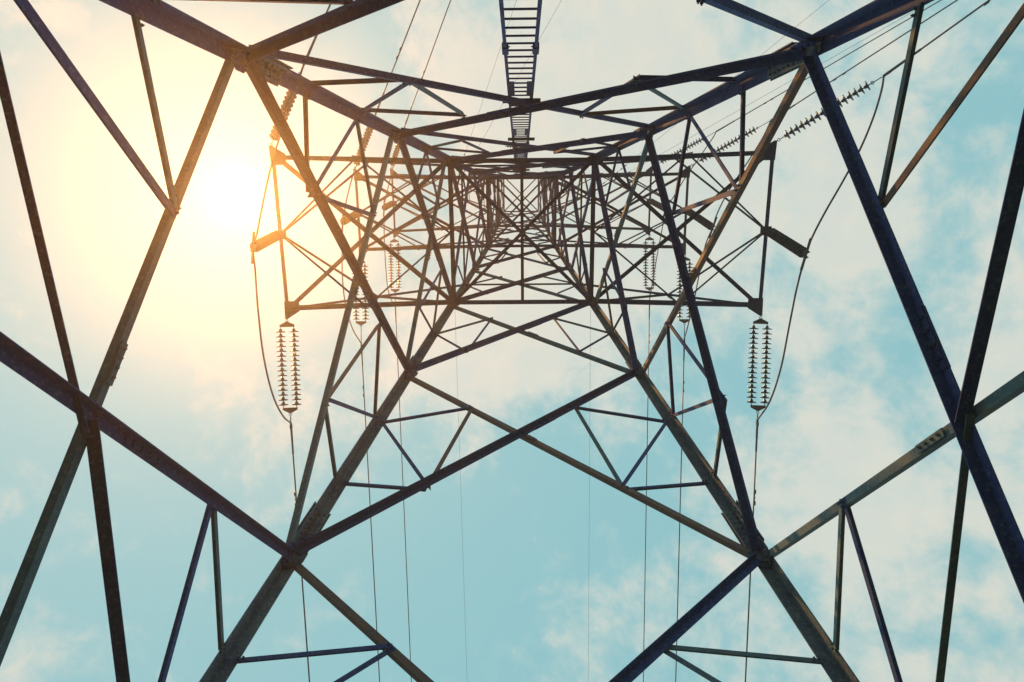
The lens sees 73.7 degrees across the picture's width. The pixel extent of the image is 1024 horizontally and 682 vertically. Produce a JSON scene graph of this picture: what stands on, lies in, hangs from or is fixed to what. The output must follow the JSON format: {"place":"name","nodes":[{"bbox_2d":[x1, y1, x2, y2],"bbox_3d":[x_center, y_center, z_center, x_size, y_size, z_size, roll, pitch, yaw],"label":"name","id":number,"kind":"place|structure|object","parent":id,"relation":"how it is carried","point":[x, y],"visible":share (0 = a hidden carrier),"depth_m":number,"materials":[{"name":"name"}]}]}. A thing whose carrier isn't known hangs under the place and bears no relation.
{"place":"outdoors","nodes":[
{"label":"outdoors","id":0,"kind":"place"},
{"bbox_2d":[0,0,1023,681],"label":"sky","id":1,"kind":"structure","parent":0,"point":[856,391],"materials":[{"name":"blue"}]},
{"label":"ground","id":2,"kind":"structure","parent":0,"visible":0},
{"bbox_2d":[0,0,1023,681],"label":"electricity pylon","id":3,"kind":"object","parent":2,"relation":"on","point":[260,64],"visible":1,"depth_m":8.91,"materials":[{"name":"metal"}]},
{"bbox_2d":[250,231,280,251],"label":"insulator string","id":4,"kind":"object","parent":3,"relation":"hanging from","point":[265,241],"visible":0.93,"depth_m":18.48,"materials":[{"name":"ceramic"}]},
{"bbox_2d":[269,72,301,145],"bbox_3d":[-6.136,-6.325,18.548,0.296,1.323,2.513,36,-78,-8],"label":"insulator string","id":5,"kind":"object","parent":3,"relation":"hanging from","point":[274,134],"visible":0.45,"depth_m":18.52,"materials":[{"name":"ceramic"}]},
{"bbox_2d":[302,4,330,65],"bbox_3d":[5.487,-18.330,5.381,0.072,17.864,35.506,37,-78,-9],"label":"conductor wire","id":6,"kind":"object","parent":5,"relation":"attached to","point":[313,42],"visible":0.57,"depth_m":17.21,"materials":[{"name":"metal"}]},
{"bbox_2d":[276,318,301,420],"bbox_3d":[-6.763,0.879,20.690,0.696,0.857,3.109,-2,-75,1],"label":"insulator string","id":7,"kind":"object","parent":3,"relation":"attached to","point":[290,410],"visible":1,"depth_m":20.64,"materials":[{"name":"ceramic"}]},
{"bbox_2d":[249,65,303,422],"bbox_3d":[-6.407,-2.204,18.495,0.778,1.890,10.207,7,-75,-1],"label":"jumper cable","id":8,"kind":"object","parent":7,"relation":"hanging from","point":[253,244],"visible":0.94,"depth_m":17.63,"materials":[{"name":"metal"}]},
{"bbox_2d":[290,422,309,681],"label":"conductor wire","id":9,"kind":"object","parent":7,"relation":"attached to","point":[291,433],"visible":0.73,"depth_m":20.72,"materials":[{"name":"metal"}]},
{"bbox_2d":[340,211,358,224],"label":"insulator string","id":10,"kind":"object","parent":3,"relation":"hanging from","point":[354,214],"visible":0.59,"depth_m":26.94,"materials":[{"name":"ceramic"}]},
{"bbox_2d":[340,114,375,343],"bbox_3d":[-6.155,-4.150,26.787,0.787,1.879,9.306,7,-75,-1],"label":"jumper cable","id":11,"kind":"object","parent":10,"relation":"hanging from","point":[342,220],"visible":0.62,"depth_m":26.00,"materials":[{"name":"metal"}]},
{"bbox_2d":[352,261,368,342],"bbox_3d":[-6.384,-1.732,28.800,0.701,0.867,3.602,0,-75,1],"label":"insulator string","id":12,"kind":"object","parent":3,"relation":"hanging from","point":[360,323],"visible":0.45,"depth_m":28.75,"materials":[{"name":"ceramic"}]},
{"bbox_2d":[360,343,379,681],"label":"conductor wire","id":13,"kind":"object","parent":12,"relation":"attached to","point":[370,504],"visible":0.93,"depth_m":29.17,"materials":[{"name":"metal"}]},
{"bbox_2d":[353,127,373,165],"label":"insulator string","id":14,"kind":"object","parent":3,"relation":"hanging from","point":[367,139],"visible":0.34,"depth_m":26.83,"materials":[{"name":"ceramic"}]},
{"bbox_2d":[375,0,420,113],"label":"conductor wire","id":15,"kind":"object","parent":14,"relation":"attached to","point":[400,49],"visible":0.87,"depth_m":24.13,"materials":[{"name":"metal"}]},
{"bbox_2d":[382,201,393,209],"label":"insulator string","id":16,"kind":"object","parent":3,"relation":"hanging from","point":[390,204],"visible":0.88,"depth_m":33.58,"materials":[{"name":"ceramic"}]},
{"bbox_2d":[383,124,405,301],"bbox_3d":[-5.951,-6.085,33.785,0.674,1.869,9.127,6,-75,-1],"label":"jumper cable","id":17,"kind":"object","parent":16,"relation":"hanging from","point":[384,206],"visible":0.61,"depth_m":32.99,"materials":[{"name":"metal"}]},
{"bbox_2d":[388,238,401,301],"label":"insulator string","id":18,"kind":"object","parent":3,"relation":"hanging from","point":[391,270],"visible":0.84,"depth_m":35.73,"materials":[{"name":"ceramic"}]},
{"bbox_2d":[395,307,411,681],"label":"conductor wire","id":19,"kind":"object","parent":18,"relation":"attached to","point":[403,500],"visible":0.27,"depth_m":36.17,"materials":[{"name":"metal"}]},
{"bbox_2d":[390,142,399,167],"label":"insulator string","id":20,"kind":"object","parent":3,"relation":"hanging from","point":[395,150],"visible":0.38,"depth_m":34.16,"materials":[{"name":"ceramic"}]},
{"bbox_2d":[405,0,450,123],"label":"conductor wire","id":21,"kind":"object","parent":20,"relation":"attached to","point":[428,61],"visible":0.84,"depth_m":30.80,"materials":[{"name":"metal"}]},
{"bbox_2d":[455,322,466,665],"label":"earth wire","id":22,"kind":"object","parent":3,"relation":"attached to","point":[461,506],"visible":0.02,"depth_m":48.33,"materials":[{"name":"silver metal"}]},
{"bbox_2d":[453,0,516,188],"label":"earth wire","id":23,"kind":"object","parent":3,"relation":"attached to","point":[486,89],"visible":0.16,"depth_m":40.29,"materials":[{"name":"silver metal"}]},
{"bbox_2d":[453,0,561,190],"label":"earth wire","id":24,"kind":"object","parent":3,"relation":"attached to","point":[515,81],"visible":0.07,"depth_m":39.83,"materials":[{"name":"silver metal"}]},
{"bbox_2d":[588,307,590,651],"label":"earth wire","id":25,"kind":"object","parent":3,"relation":"attached to","point":[589,492],"visible":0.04,"depth_m":47.86,"materials":[{"name":"silver metal"}]},
{"bbox_2d":[643,235,655,294],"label":"insulator string","id":26,"kind":"object","parent":3,"relation":"hanging from","point":[645,265],"visible":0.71,"depth_m":35.54,"materials":[{"name":"ceramic"}]},
{"bbox_2d":[643,305,649,681],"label":"conductor wire","id":27,"kind":"object","parent":26,"relation":"attached to","point":[646,492],"visible":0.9,"depth_m":35.83,"materials":[{"name":"metal"}]},
{"bbox_2d":[649,132,715,299],"bbox_3d":[7.884,-6.153,33.610,1.367,1.864,8.842,17,-76,-4],"label":"jumper cable","id":28,"kind":"object","parent":26,"relation":"hanging from","point":[664,216],"visible":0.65,"depth_m":33.09,"materials":[{"name":"metal"}]},
{"bbox_2d":[650,199,662,210],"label":"insulator string","id":29,"kind":"object","parent":3,"relation":"hanging from","point":[656,204],"visible":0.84,"depth_m":33.85,"materials":[{"name":"ceramic"}]},
{"bbox_2d":[676,255,692,335],"bbox_3d":[7.230,-1.883,28.593,0.708,0.863,3.461,0,-75,1],"label":"insulator string","id":30,"kind":"object","parent":3,"relation":"hanging from","point":[684,321],"visible":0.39,"depth_m":28.53,"materials":[{"name":"ceramic"}]},
{"bbox_2d":[675,338,684,681],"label":"conductor wire","id":31,"kind":"object","parent":30,"relation":"attached to","point":[680,500],"visible":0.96,"depth_m":28.84,"materials":[{"name":"metal"}]},
{"bbox_2d":[684,121,770,337],"bbox_3d":[8.008,-4.235,26.633,1.129,1.802,9.098,16,-76,-4],"label":"jumper cable","id":32,"kind":"object","parent":30,"relation":"hanging from","point":[712,228],"visible":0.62,"depth_m":25.79,"materials":[{"name":"metal"}]},
{"bbox_2d":[659,132,714,163],"bbox_3d":[8.477,-9.478,33.848,3.188,1.330,0.296,-30,-78,8],"label":"insulator string","id":33,"kind":"object","parent":3,"relation":"hanging from","point":[688,146],"visible":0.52,"depth_m":33.63,"materials":[{"name":"ceramic"}]},
{"bbox_2d":[716,0,940,131],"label":"conductor wire","id":34,"kind":"object","parent":33,"relation":"attached to","point":[827,66],"visible":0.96,"depth_m":30.04,"materials":[{"name":"metal"}]},
{"bbox_2d":[687,209,712,229],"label":"insulator string","id":35,"kind":"object","parent":3,"relation":"hanging from","point":[703,221],"visible":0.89,"depth_m":26.56,"materials":[{"name":"ceramic"}]},
{"bbox_2d":[603,0,828,183],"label":"earth wire","id":36,"kind":"object","parent":3,"relation":"attached to","point":[737,74],"visible":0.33,"depth_m":37.39,"materials":[{"name":"silver metal"}]},
{"bbox_2d":[691,121,769,165],"bbox_3d":[8.497,-7.717,26.799,3.136,1.330,0.295,-32,-78,8],"label":"insulator string","id":37,"kind":"object","parent":3,"relation":"hanging from","point":[732,142],"visible":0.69,"depth_m":26.71,"materials":[{"name":"ceramic"}]},
{"bbox_2d":[770,0,957,120],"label":"conductor wire","id":38,"kind":"object","parent":37,"relation":"attached to","point":[874,53],"visible":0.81,"depth_m":23.92,"materials":[{"name":"metal"}]},
{"bbox_2d":[747,315,771,417],"bbox_3d":[7.417,0.777,20.491,0.696,0.857,3.079,2,-75,0],"label":"insulator string","id":39,"kind":"object","parent":3,"relation":"attached to","point":[757,408],"visible":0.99,"depth_m":20.44,"materials":[{"name":"ceramic"}]},
{"bbox_2d":[745,419,758,681],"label":"conductor wire","id":40,"kind":"object","parent":39,"relation":"attached to","point":[754,490],"visible":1,"depth_m":20.49,"materials":[{"name":"metal"}]},
{"bbox_2d":[757,76,884,419],"bbox_3d":[7.936,-2.170,18.343,1.111,1.876,9.897,13,-76,-3],"label":"jumper cable","id":41,"kind":"object","parent":39,"relation":"hanging from","point":[805,256],"visible":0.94,"depth_m":17.44,"materials":[{"name":"metal"}]},
{"bbox_2d":[596,4,926,190],"bbox_3d":[42.514,-26.504,16.503,88.672,44.367,0.162,-31,-78,8],"label":"earth wire","id":42,"kind":"object","parent":3,"relation":"attached to","point":[784,84],"visible":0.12,"depth_m":37.28,"materials":[{"name":"silver metal"}]},
{"bbox_2d":[767,228,805,257],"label":"insulator string","id":43,"kind":"object","parent":3,"relation":"hanging from","point":[787,242],"visible":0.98,"depth_m":18.43,"materials":[{"name":"ceramic"}]},
{"bbox_2d":[776,77,881,141],"bbox_3d":[8.470,-6.203,18.402,2.654,1.325,0.295,-36,-79,9],"label":"insulator string","id":44,"kind":"object","parent":3,"relation":"hanging from","point":[817,115],"visible":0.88,"depth_m":18.45,"materials":[{"name":"ceramic"}]},
{"bbox_2d":[882,0,990,75],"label":"conductor wire","id":45,"kind":"object","parent":44,"relation":"attached to","point":[930,42],"visible":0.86,"depth_m":16.75,"materials":[{"name":"metal"}]}
]}

